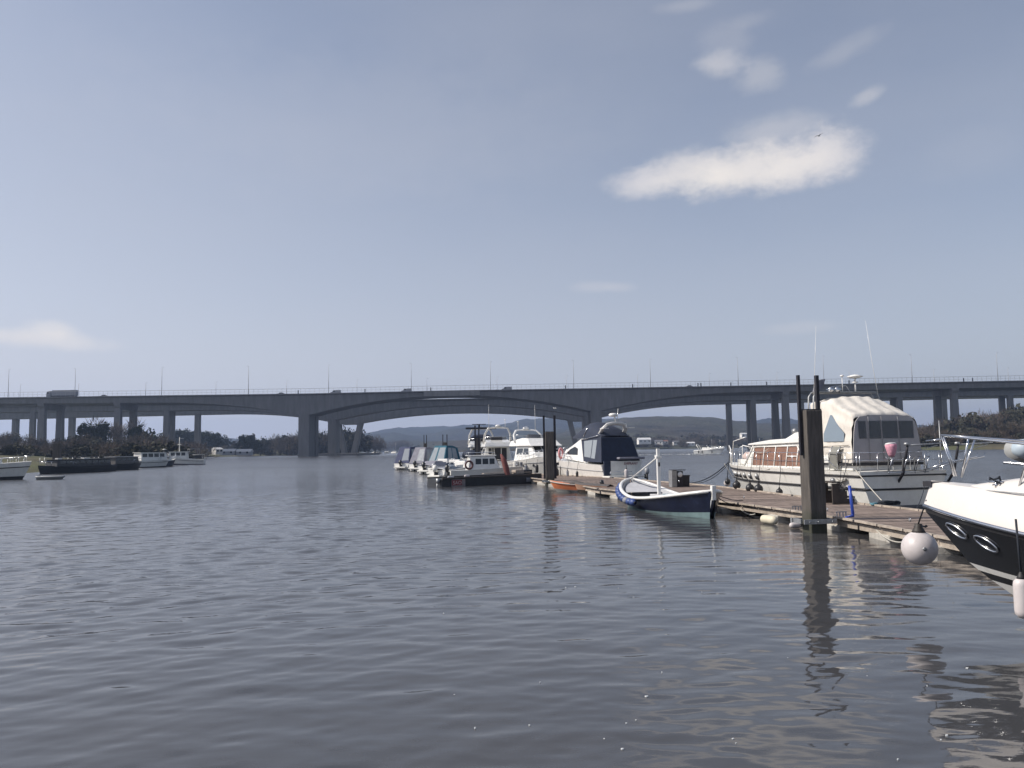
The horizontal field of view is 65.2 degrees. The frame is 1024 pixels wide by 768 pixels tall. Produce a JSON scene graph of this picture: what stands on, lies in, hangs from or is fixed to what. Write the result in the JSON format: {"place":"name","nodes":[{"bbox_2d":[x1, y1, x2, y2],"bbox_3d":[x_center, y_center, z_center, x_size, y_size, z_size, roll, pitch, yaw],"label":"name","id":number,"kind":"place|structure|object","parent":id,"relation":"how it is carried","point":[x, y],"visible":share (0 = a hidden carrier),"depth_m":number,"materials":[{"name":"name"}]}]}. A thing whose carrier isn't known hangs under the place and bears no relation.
{"place":"outdoors","nodes":[
{"label":"outdoors","id":0,"kind":"place"},
{"bbox_2d":[0,450,297,472],"bbox_3d":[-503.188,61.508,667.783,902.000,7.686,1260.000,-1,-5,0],"label":"bank","id":1,"kind":"structure","parent":0,"point":[34,464],"depth_m":179.80,"materials":[{"name":"green plant"}]},
{"bbox_2d":[0,431,12,447],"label":"bare tree","id":2,"kind":"object","parent":1,"relation":"on","point":[6,439],"visible":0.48,"depth_m":349.42,"materials":[{"name":"brown plant"}]},
{"bbox_2d":[0,445,16,455],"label":"bush","id":3,"kind":"object","parent":1,"relation":"on","point":[9,451],"visible":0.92,"depth_m":198.66,"materials":[{"name":"green plant"}]},
{"bbox_2d":[0,432,21,445],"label":"leafy tree","id":4,"kind":"object","parent":1,"relation":"on","point":[14,438],"visible":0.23,"depth_m":384.41,"materials":[{"name":"green plant"}]},
{"bbox_2d":[0,442,34,456],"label":"bush","id":5,"kind":"object","parent":1,"relation":"on","point":[20,451],"visible":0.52,"depth_m":208.56,"materials":[{"name":"green plant"}]},
{"bbox_2d":[16,433,38,446],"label":"bare tree","id":6,"kind":"object","parent":1,"relation":"on","point":[22,441],"visible":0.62,"depth_m":325.52,"materials":[{"name":"brown plant"}]},
{"bbox_2d":[52,441,84,457],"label":"bush","id":7,"kind":"object","parent":1,"relation":"on","point":[74,445],"visible":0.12,"depth_m":257.78,"materials":[{"name":"green plant"}]},
{"bbox_2d":[65,433,94,446],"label":"bare tree","id":8,"kind":"object","parent":1,"relation":"on","point":[80,439],"visible":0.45,"depth_m":264.98,"materials":[{"name":"brown plant"}]},
{"bbox_2d":[69,444,104,458],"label":"bush","id":9,"kind":"object","parent":1,"relation":"on","point":[84,452],"visible":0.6,"depth_m":194.80,"materials":[{"name":"green plant"}]},
{"bbox_2d":[73,421,110,443],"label":"evergreen tree","id":10,"kind":"object","parent":1,"relation":"on","point":[100,431],"visible":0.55,"depth_m":326.96,"materials":[{"name":"green plant"}]},
{"bbox_2d":[87,442,118,457],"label":"bush","id":11,"kind":"object","parent":1,"relation":"on","point":[100,450],"visible":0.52,"depth_m":219.09,"materials":[{"name":"green plant"}]},
{"bbox_2d":[82,415,128,443],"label":"bare tree","id":12,"kind":"object","parent":1,"relation":"on","point":[113,433],"visible":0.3,"depth_m":340.74,"materials":[{"name":"brown plant"}]},
{"bbox_2d":[108,417,145,441],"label":"bare tree","id":13,"kind":"object","parent":1,"relation":"on","point":[128,425],"visible":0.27,"depth_m":419.51,"materials":[{"name":"brown plant"}]},
{"bbox_2d":[108,439,155,456],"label":"bush","id":14,"kind":"object","parent":1,"relation":"on","point":[128,444],"visible":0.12,"depth_m":211.44,"materials":[{"name":"green plant"}]},
{"bbox_2d":[115,440,149,456],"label":"bush","id":15,"kind":"object","parent":1,"relation":"on","point":[130,449],"visible":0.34,"depth_m":197.61,"materials":[{"name":"green plant"}]},
{"bbox_2d":[122,425,164,443],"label":"evergreen tree","id":16,"kind":"object","parent":1,"relation":"on","point":[138,430],"visible":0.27,"depth_m":346.66,"materials":[{"name":"green plant"}]},
{"bbox_2d":[136,431,170,444],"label":"bare tree","id":17,"kind":"object","parent":1,"relation":"on","point":[155,439],"visible":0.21,"depth_m":313.75,"materials":[{"name":"brown plant"}]},
{"bbox_2d":[141,440,183,451],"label":"bush","id":18,"kind":"object","parent":1,"relation":"on","point":[156,444],"visible":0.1,"depth_m":211.60,"materials":[{"name":"green plant"}]},
{"bbox_2d":[145,441,198,458],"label":"bush","id":19,"kind":"object","parent":1,"relation":"on","point":[168,448],"visible":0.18,"depth_m":205.50,"materials":[{"name":"green plant"}]},
{"bbox_2d":[179,430,193,442],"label":"evergreen tree","id":20,"kind":"object","parent":1,"relation":"on","point":[183,434],"visible":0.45,"depth_m":633.80,"materials":[{"name":"green plant"}]},
{"bbox_2d":[201,432,220,451],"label":"evergreen tree","id":21,"kind":"object","parent":1,"relation":"on","point":[204,436],"visible":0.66,"depth_m":634.38,"materials":[{"name":"green plant"}]},
{"bbox_2d":[209,433,233,447],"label":"evergreen tree","id":22,"kind":"object","parent":1,"relation":"on","point":[219,440],"visible":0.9,"depth_m":638.28,"materials":[{"name":"green plant"}]},
{"bbox_2d":[220,449,236,454],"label":"house","id":23,"kind":"structure","parent":1,"relation":"on","point":[229,452],"depth_m":525.13,"materials":[{"name":"grey paint"}]},
{"bbox_2d":[236,449,253,455],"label":"house","id":24,"kind":"structure","parent":1,"relation":"on","point":[244,452],"depth_m":524.97,"materials":[{"name":"grey paint"}]},
{"bbox_2d":[233,433,262,450],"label":"evergreen tree","id":25,"kind":"object","parent":1,"relation":"on","point":[248,442],"visible":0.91,"depth_m":556.69,"materials":[{"name":"green plant"}]},
{"bbox_2d":[253,438,273,455],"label":"leafy tree","id":26,"kind":"object","parent":1,"relation":"on","point":[265,445],"visible":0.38,"depth_m":607.48,"materials":[{"name":"green plant"}]},
{"bbox_2d":[257,436,275,454],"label":"bush","id":27,"kind":"object","parent":1,"relation":"on","point":[269,451],"visible":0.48,"depth_m":628.77,"materials":[{"name":"green plant"}]},
{"bbox_2d":[268,434,287,454],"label":"bare tree","id":28,"kind":"object","parent":1,"relation":"on","point":[276,446],"visible":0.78,"depth_m":621.30,"materials":[{"name":"brown plant"}]},
{"bbox_2d":[295,433,327,453],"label":"bush","id":29,"kind":"object","parent":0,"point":[320,448],"visible":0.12,"depth_m":599.73,"materials":[{"name":"green plant"}]},
{"bbox_2d":[345,431,373,452],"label":"leafy tree","id":30,"kind":"object","parent":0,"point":[365,443],"visible":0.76,"depth_m":588.87,"materials":[{"name":"green plant"}]},
{"bbox_2d":[0,448,1023,767],"bbox_3d":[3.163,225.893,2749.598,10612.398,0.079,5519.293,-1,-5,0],"label":"water","id":31,"kind":"structure","parent":0,"point":[380,610],"depth_m":11.05,"materials":[{"name":"grey liquid"}]},
{"bbox_2d":[0,456,31,479],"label":"motor cruiser","id":32,"kind":"object","parent":31,"relation":"on","point":[14,470],"visible":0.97,"depth_m":84.93,"materials":[{"name":"white paint"}]},
{"bbox_2d":[35,476,64,479],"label":"dinghy","id":33,"kind":"object","parent":31,"relation":"on","point":[47,477],"visible":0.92,"depth_m":83.13,"materials":[{"name":"white plastic"}]},
{"bbox_2d":[52,443,61,458],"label":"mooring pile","id":34,"kind":"object","parent":31,"relation":"in","point":[57,451],"visible":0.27,"depth_m":112.28,"materials":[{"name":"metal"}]},
{"bbox_2d":[38,456,116,473],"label":"narrowboat","id":35,"kind":"object","parent":31,"relation":"on","point":[61,465],"visible":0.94,"depth_m":113.04,"materials":[{"name":"paint"}]},
{"bbox_2d":[105,456,141,469],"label":"barge","id":36,"kind":"object","parent":31,"relation":"on","point":[127,462],"visible":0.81,"depth_m":129.71,"materials":[{"name":"paint"}]},
{"bbox_2d":[134,452,168,467],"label":"cabin boat","id":37,"kind":"object","parent":31,"relation":"on","point":[153,459],"visible":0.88,"depth_m":149.46,"materials":[{"name":"white paint"}]},
{"bbox_2d":[166,437,205,464],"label":"trawler","id":38,"kind":"object","parent":31,"relation":"on","point":[182,458],"visible":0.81,"depth_m":178.35,"materials":[{"name":"white paint"}]},
{"bbox_2d":[183,441,220,458],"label":"bush","id":39,"kind":"object","parent":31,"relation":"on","point":[199,445],"visible":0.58,"depth_m":385.19,"materials":[{"name":"green plant"}]},
{"bbox_2d":[282,435,297,454],"bbox_3d":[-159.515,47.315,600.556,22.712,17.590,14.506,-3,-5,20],"label":"leafy tree","id":40,"kind":"object","parent":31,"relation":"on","point":[288,447],"visible":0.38,"depth_m":598.99,"materials":[{"name":"green plant"}]},
{"bbox_2d":[343,425,365,452],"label":"leafy tree","id":41,"kind":"object","parent":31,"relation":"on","point":[346,434],"visible":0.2,"depth_m":598.34,"materials":[{"name":"green plant"}]},
{"bbox_2d":[371,434,384,452],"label":"willow tree","id":42,"kind":"object","parent":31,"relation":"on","point":[377,440],"visible":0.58,"depth_m":755.85,"materials":[{"name":"green plant"}]},
{"bbox_2d":[394,447,414,469],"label":"covered boat","id":43,"kind":"object","parent":31,"relation":"on","point":[403,458],"visible":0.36,"depth_m":103.34,"materials":[{"name":"blue fabric"}]},
{"bbox_2d":[408,447,432,470],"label":"covered boat","id":44,"kind":"object","parent":31,"relation":"on","point":[420,455],"visible":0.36,"depth_m":95.96,"materials":[{"name":"grey fabric"}]},
{"bbox_2d":[417,458,453,473],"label":"covered boat","id":45,"kind":"object","parent":31,"relation":"on","point":[423,467],"visible":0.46,"depth_m":83.83,"materials":[{"name":"white paint"}]},
{"bbox_2d":[426,459,466,474],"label":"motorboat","id":46,"kind":"object","parent":31,"relation":"on","point":[451,462],"visible":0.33,"depth_m":75.72,"materials":[{"name":"white plastic"}]},
{"bbox_2d":[429,446,464,460],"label":"covered boat","id":47,"kind":"object","parent":31,"relation":"on","point":[445,452],"visible":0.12,"depth_m":92.19,"materials":[{"name":"teal fabric"}]},
{"bbox_2d":[428,460,466,476],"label":"covered boat","id":48,"kind":"object","parent":31,"relation":"on","point":[436,471],"visible":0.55,"depth_m":66.48,"materials":[{"name":"white paint"}]},
{"bbox_2d":[474,425,480,454],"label":"mooring pile","id":49,"kind":"object","parent":31,"relation":"in","point":[477,441],"visible":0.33,"depth_m":70.16,"materials":[{"name":"metal"}]},
{"bbox_2d":[466,424,495,450],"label":"flybridge cruiser","id":50,"kind":"object","parent":31,"relation":"on","point":[471,443],"visible":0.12,"depth_m":94.59,"materials":[{"name":"white paint"}]},
{"bbox_2d":[427,469,541,486],"bbox_3d":[-2.013,6.839,57.210,8.450,1.290,2.468,2,-5,-31],"label":"work barge","id":51,"kind":"object","parent":31,"relation":"on","point":[520,476],"visible":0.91,"depth_m":56.22,"materials":[{"name":"paint"}]},
{"bbox_2d":[500,454,509,474],"bbox_3d":[-0.407,6.191,57.429,0.877,2.377,0.452,-3,-5,20],"label":"tarpaulin bundle","id":52,"kind":"object","parent":51,"relation":"on","point":[505,466],"visible":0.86,"depth_m":57.31,"materials":[{"name":"red fabric"}]},
{"bbox_2d":[445,452,524,475],"bbox_3d":[-2.128,6.665,63.623,6.445,2.479,2.100,0,-5,-9],"label":"fishing boat","id":53,"kind":"object","parent":31,"relation":"on","point":[485,464],"visible":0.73,"depth_m":62.78,"materials":[{"name":"white paint"}]},
{"bbox_2d":[481,425,513,466],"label":"flybridge cruiser","id":54,"kind":"object","parent":31,"relation":"on","point":[498,445],"visible":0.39,"depth_m":82.40,"materials":[{"name":"white paint"}]},
{"bbox_2d":[489,448,506,460],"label":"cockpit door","id":55,"kind":"structure","parent":54,"relation":"in","point":[497,451],"depth_m":82.44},
{"bbox_2d":[0,375,1023,456],"bbox_3d":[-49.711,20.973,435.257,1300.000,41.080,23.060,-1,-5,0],"label":"road bridge","id":56,"kind":"structure","parent":31,"relation":"on","point":[308,409],"depth_m":425.96,"materials":[{"name":"concrete"}]},
{"bbox_2d":[46,390,78,396],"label":"lorry","id":57,"kind":"object","parent":56,"relation":"on","point":[59,393],"visible":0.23,"depth_m":436.09,"materials":[{"name":"metal"}]},
{"bbox_2d":[507,421,567,473],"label":"flybridge cruiser","id":58,"kind":"object","parent":31,"relation":"on","point":[529,448],"visible":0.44,"depth_m":72.31,"materials":[{"name":"white paint"}]},
{"bbox_2d":[542,415,557,485],"bbox_3d":[2.527,5.456,53.376,1.060,6.700,0.910,-1,-5,0],"label":"mooring pile","id":59,"kind":"object","parent":31,"relation":"in","point":[549,453],"visible":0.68,"depth_m":53.20,"materials":[{"name":"metal"}]},
{"bbox_2d":[531,473,612,484],"bbox_3d":[2.914,7.496,62.467,5.355,0.755,15.951,0,-5,-14],"label":"pontoon","id":60,"kind":"object","parent":31,"relation":"on","point":[538,481],"visible":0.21,"depth_m":57.44,"materials":[{"name":"brown wood"}]},
{"bbox_2d":[550,480,603,492],"bbox_3d":[3.692,5.888,45.606,3.250,0.878,1.470,-3,-5,23],"label":"dinghy","id":61,"kind":"object","parent":31,"relation":"on","point":[566,486],"visible":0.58,"depth_m":45.39,"materials":[{"name":"orange plastic"}]},
{"bbox_2d":[575,482,613,492],"bbox_3d":[4.454,5.792,44.262,2.200,0.700,1.000,-4,-6,32],"label":"pontoon","id":62,"kind":"object","parent":31,"relation":"on","point":[580,487],"visible":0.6,"depth_m":44.18,"materials":[{"name":"brown wood"}]},
{"bbox_2d":[556,412,649,479],"bbox_3d":[5.935,4.997,62.541,3.550,5.703,12.023,1,-5,-25],"label":"motor cruiser","id":63,"kind":"object","parent":31,"relation":"on","point":[604,450],"visible":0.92,"depth_m":58.80,"materials":[{"name":"white paint"}]},
{"bbox_2d":[584,440,592,457],"bbox_3d":[5.609,4.841,59.663,0.263,1.302,1.300,1,-5,-25],"label":"canopy window","id":64,"kind":"structure","parent":63,"relation":"in","point":[587,444],"depth_m":59.57,"materials":[{"name":"clear plastic"}]},
{"bbox_2d":[603,461,610,475],"bbox_3d":[6.836,6.131,57.487,0.550,1.150,0.120,1,-5,-25],"label":"companion door","id":65,"kind":"structure","parent":63,"relation":"in","point":[606,464],"depth_m":57.43,"materials":[{"name":"plastic"}]},
{"bbox_2d":[545,477,709,494],"bbox_3d":[5.860,6.327,48.591,6.574,0.755,14.239,0,-5,-15],"label":"pontoon","id":66,"kind":"object","parent":31,"relation":"on","point":[596,490],"visible":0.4,"depth_m":47.97,"materials":[{"name":"brown wood"}]},
{"bbox_2d":[669,469,684,486],"bbox_3d":[8.832,5.027,42.646,0.825,0.920,0.540,1,-5,-20],"label":"service pedestal","id":67,"kind":"object","parent":66,"relation":"on","point":[675,478],"visible":1,"depth_m":42.53,"materials":[{"name":"metal"}]},
{"bbox_2d":[683,475,689,486],"bbox_3d":[9.287,5.218,43.159,0.500,0.610,0.460,1,-5,-17],"label":"storage bin","id":68,"kind":"object","parent":66,"relation":"on","point":[686,480],"visible":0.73,"depth_m":42.97,"materials":[{"name":"black plastic"}]},
{"bbox_2d":[619,449,722,518],"bbox_3d":[6.077,3.933,31.558,2.459,2.757,8.482,0,-5,-12],"label":"open boat","id":69,"kind":"object","parent":31,"relation":"on","point":[651,497],"visible":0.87,"depth_m":29.33,"materials":[{"name":"blue paint"}]},
{"bbox_2d":[693,444,724,454],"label":"motor cruiser","id":70,"kind":"object","parent":31,"relation":"on","point":[708,450],"visible":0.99,"depth_m":244.32,"materials":[{"name":"white paint"}]},
{"bbox_2d":[599,485,831,512],"bbox_3d":[8.994,5.199,35.247,6.541,0.755,13.379,0,-5,-12],"label":"pontoon","id":71,"kind":"object","parent":31,"relation":"on","point":[758,497],"visible":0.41,"depth_m":33.29,"materials":[{"name":"brown wood"}]},
{"bbox_2d":[760,515,777,524],"bbox_3d":[8.190,4.330,25.554,0.277,0.280,0.790,1,-5,-20],"label":"fender","id":72,"kind":"object","parent":31,"relation":"on","point":[769,519],"visible":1,"depth_m":25.35,"materials":[{"name":"beige plastic"}]},
{"bbox_2d":[790,375,836,532],"bbox_3d":[8.653,2.999,23.082,1.000,6.520,0.880,0,-5,-10],"label":"mooring pile","id":73,"kind":"object","parent":31,"relation":"in","point":[813,519],"visible":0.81,"depth_m":22.88,"materials":[{"name":"wood"}]},
{"bbox_2d":[739,502,932,530],"bbox_3d":[10.863,4.406,25.813,3.979,0.755,7.607,0,-5,-9],"label":"pontoon","id":74,"kind":"object","parent":31,"relation":"on","point":[862,512],"visible":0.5,"depth_m":25.46,"materials":[{"name":"brown wood"}]},
{"bbox_2d":[825,481,854,503],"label":"boarding steps","id":75,"kind":"structure","parent":74,"relation":"on","point":[835,494],"depth_m":28.68,"materials":[{"name":"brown wood"}]},
{"bbox_2d":[845,485,854,517],"bbox_3d":[9.931,3.612,23.569,0.441,1.226,0.132,2,-5,-30],"label":"blue post","id":76,"kind":"object","parent":74,"relation":"on","point":[850,490],"visible":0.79,"depth_m":23.61,"materials":[{"name":"paint"}]},
{"bbox_2d":[877,500,900,505],"bbox_3d":[12.994,4.097,27.610,0.810,0.187,0.599,-1,-5,0],"label":"coiled rope","id":77,"kind":"object","parent":74,"relation":"on","point":[887,502],"visible":0.98,"depth_m":27.38,"materials":[{"name":"fabric"}]},
{"bbox_2d":[729,321,992,507],"bbox_3d":[14.500,1.578,37.669,5.731,8.251,14.108,0,-5,-14],"label":"motor cruiser","id":78,"kind":"object","parent":31,"relation":"on","point":[861,431],"visible":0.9,"depth_m":32.31,"materials":[{"name":"white paint"}]},
{"bbox_2d":[743,445,798,465],"bbox_3d":[13.627,3.360,37.652,3.120,1.049,5.196,0,-5,-14],"label":"window frame","id":79,"kind":"structure","parent":78,"relation":"in","point":[787,446],"depth_m":37.24,"materials":[{"name":"white metal"}]},
{"bbox_2d":[823,415,843,441],"bbox_3d":[13.263,1.819,32.944,0.116,1.101,1.403,0,-5,-12],"label":"side window","id":80,"kind":"structure","parent":78,"relation":"in","point":[832,433],"depth_m":33.02,"materials":[{"name":"blue plastic"}]},
{"bbox_2d":[828,446,840,469],"bbox_3d":[13.100,3.014,32.521,0.207,0.983,0.751,1,-5,-20],"label":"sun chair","id":81,"kind":"object","parent":78,"relation":"on","point":[832,458],"visible":1,"depth_m":32.52,"materials":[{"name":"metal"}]},
{"bbox_2d":[858,421,913,438],"bbox_3d":[15.042,1.830,32.155,2.580,0.700,0.045,0,-5,-14],"label":"canopy window","id":82,"kind":"structure","parent":78,"relation":"in","point":[889,429],"depth_m":32.16,"materials":[{"name":"grey plastic"}]},
{"bbox_2d":[885,443,896,465],"bbox_3d":[14.700,2.719,31.013,0.433,0.898,0.433,-4,-5,30],"label":"outboard cover","id":83,"kind":"object","parent":78,"relation":"attached to","point":[891,448],"visible":0.91,"depth_m":30.88,"materials":[{"name":"pink fabric"}]},
{"bbox_2d":[854,520,961,553],"bbox_3d":[11.484,3.600,16.001,4.094,0.755,12.553,-1,-5,0],"label":"pontoon","id":84,"kind":"object","parent":31,"relation":"on","point":[898,531],"visible":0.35,"depth_m":20.35,"materials":[{"name":"brown wood"}]},
{"bbox_2d":[922,434,1023,594],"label":"motorboat","id":85,"kind":"object","parent":31,"relation":"on","point":[975,523],"visible":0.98,"depth_m":10.89,"materials":[{"name":"white paint"}]},
{"bbox_2d":[901,500,938,564],"bbox_3d":[6.326,2.268,12.248,0.523,1.052,0.926,-1,-5,0],"label":"fender","id":86,"kind":"object","parent":85,"relation":"hanging from","point":[919,545],"visible":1,"depth_m":12.26,"materials":[{"name":"white plastic"}]},
{"bbox_2d":[1013,519,1023,618],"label":"fender","id":87,"kind":"object","parent":85,"relation":"hanging from","point":[1018,589],"visible":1,"depth_m":9.79,"materials":[{"name":"white plastic"}]},
{"bbox_2d":[1003,461,1023,464],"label":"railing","id":88,"kind":"object","parent":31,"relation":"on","point":[1015,463],"visible":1,"depth_m":26.16,"materials":[{"name":"silver metal"}]},
{"bbox_2d":[1004,439,1023,462],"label":"inflatable dinghy","id":89,"kind":"object","parent":88,"relation":"on","point":[1014,452],"visible":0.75,"depth_m":24.09,"materials":[{"name":"white rubber"}]},
{"bbox_2d":[0,0,1023,443],"label":"sky","id":90,"kind":"structure","parent":0,"point":[195,195],"materials":[{"name":"blue"}]},
{"bbox_2d":[228,418,926,451],"bbox_3d":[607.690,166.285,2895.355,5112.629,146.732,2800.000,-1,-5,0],"label":"distant hills","id":91,"kind":"structure","parent":0,"point":[416,436],"depth_m":2648.30,"materials":[{"name":"green plant"}]},
{"bbox_2d":[420,416,797,451],"bbox_3d":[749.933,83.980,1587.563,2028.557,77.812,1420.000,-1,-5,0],"label":"hill","id":92,"kind":"structure","parent":0,"point":[670,426],"depth_m":1389.45,"materials":[{"name":"green plant"}]},
{"bbox_2d":[637,438,650,443],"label":"house","id":93,"kind":"structure","parent":92,"relation":"on","point":[643,440],"depth_m":893.33,"materials":[{"name":"white paint"}]},
{"bbox_2d":[921,444,1004,449],"bbox_3d":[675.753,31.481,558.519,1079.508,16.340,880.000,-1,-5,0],"label":"bank","id":94,"kind":"structure","parent":0,"point":[988,446],"depth_m":289.72,"materials":[{"name":"green plant"}]},
{"bbox_2d":[920,434,939,446],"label":"bush","id":95,"kind":"object","parent":94,"relation":"on","point":[928,437],"visible":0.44,"depth_m":309.97,"materials":[{"name":"green plant"}]},
{"bbox_2d":[931,429,962,443],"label":"bush","id":96,"kind":"object","parent":94,"relation":"on","point":[944,432],"visible":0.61,"depth_m":304.90,"materials":[{"name":"green plant"}]},
{"bbox_2d":[943,413,968,433],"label":"bush","id":97,"kind":"object","parent":94,"relation":"on","point":[949,426],"visible":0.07,"depth_m":404.21,"materials":[{"name":"green plant"}]},
{"bbox_2d":[950,413,990,432],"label":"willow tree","id":98,"kind":"object","parent":94,"relation":"on","point":[975,423],"visible":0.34,"depth_m":398.34,"materials":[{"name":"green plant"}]},
{"bbox_2d":[953,411,996,435],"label":"bush","id":99,"kind":"object","parent":94,"relation":"on","point":[961,430],"visible":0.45,"depth_m":393.60,"materials":[{"name":"green plant"}]},
{"bbox_2d":[967,431,983,444],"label":"bush","id":100,"kind":"object","parent":94,"relation":"on","point":[974,434],"visible":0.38,"depth_m":304.36,"materials":[{"name":"green plant"}]},
{"bbox_2d":[983,414,1006,431],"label":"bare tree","id":101,"kind":"object","parent":94,"relation":"on","point":[997,419],"visible":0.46,"depth_m":387.75,"materials":[{"name":"brown plant"}]},
{"bbox_2d":[1000,403,1023,422],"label":"bush","id":102,"kind":"object","parent":94,"relation":"on","point":[1019,409],"visible":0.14,"depth_m":410.98,"materials":[{"name":"green plant"}]},
{"bbox_2d":[1006,411,1023,426],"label":"leafy tree","id":103,"kind":"object","parent":94,"relation":"on","point":[1018,419],"visible":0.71,"depth_m":381.66,"materials":[{"name":"green plant"}]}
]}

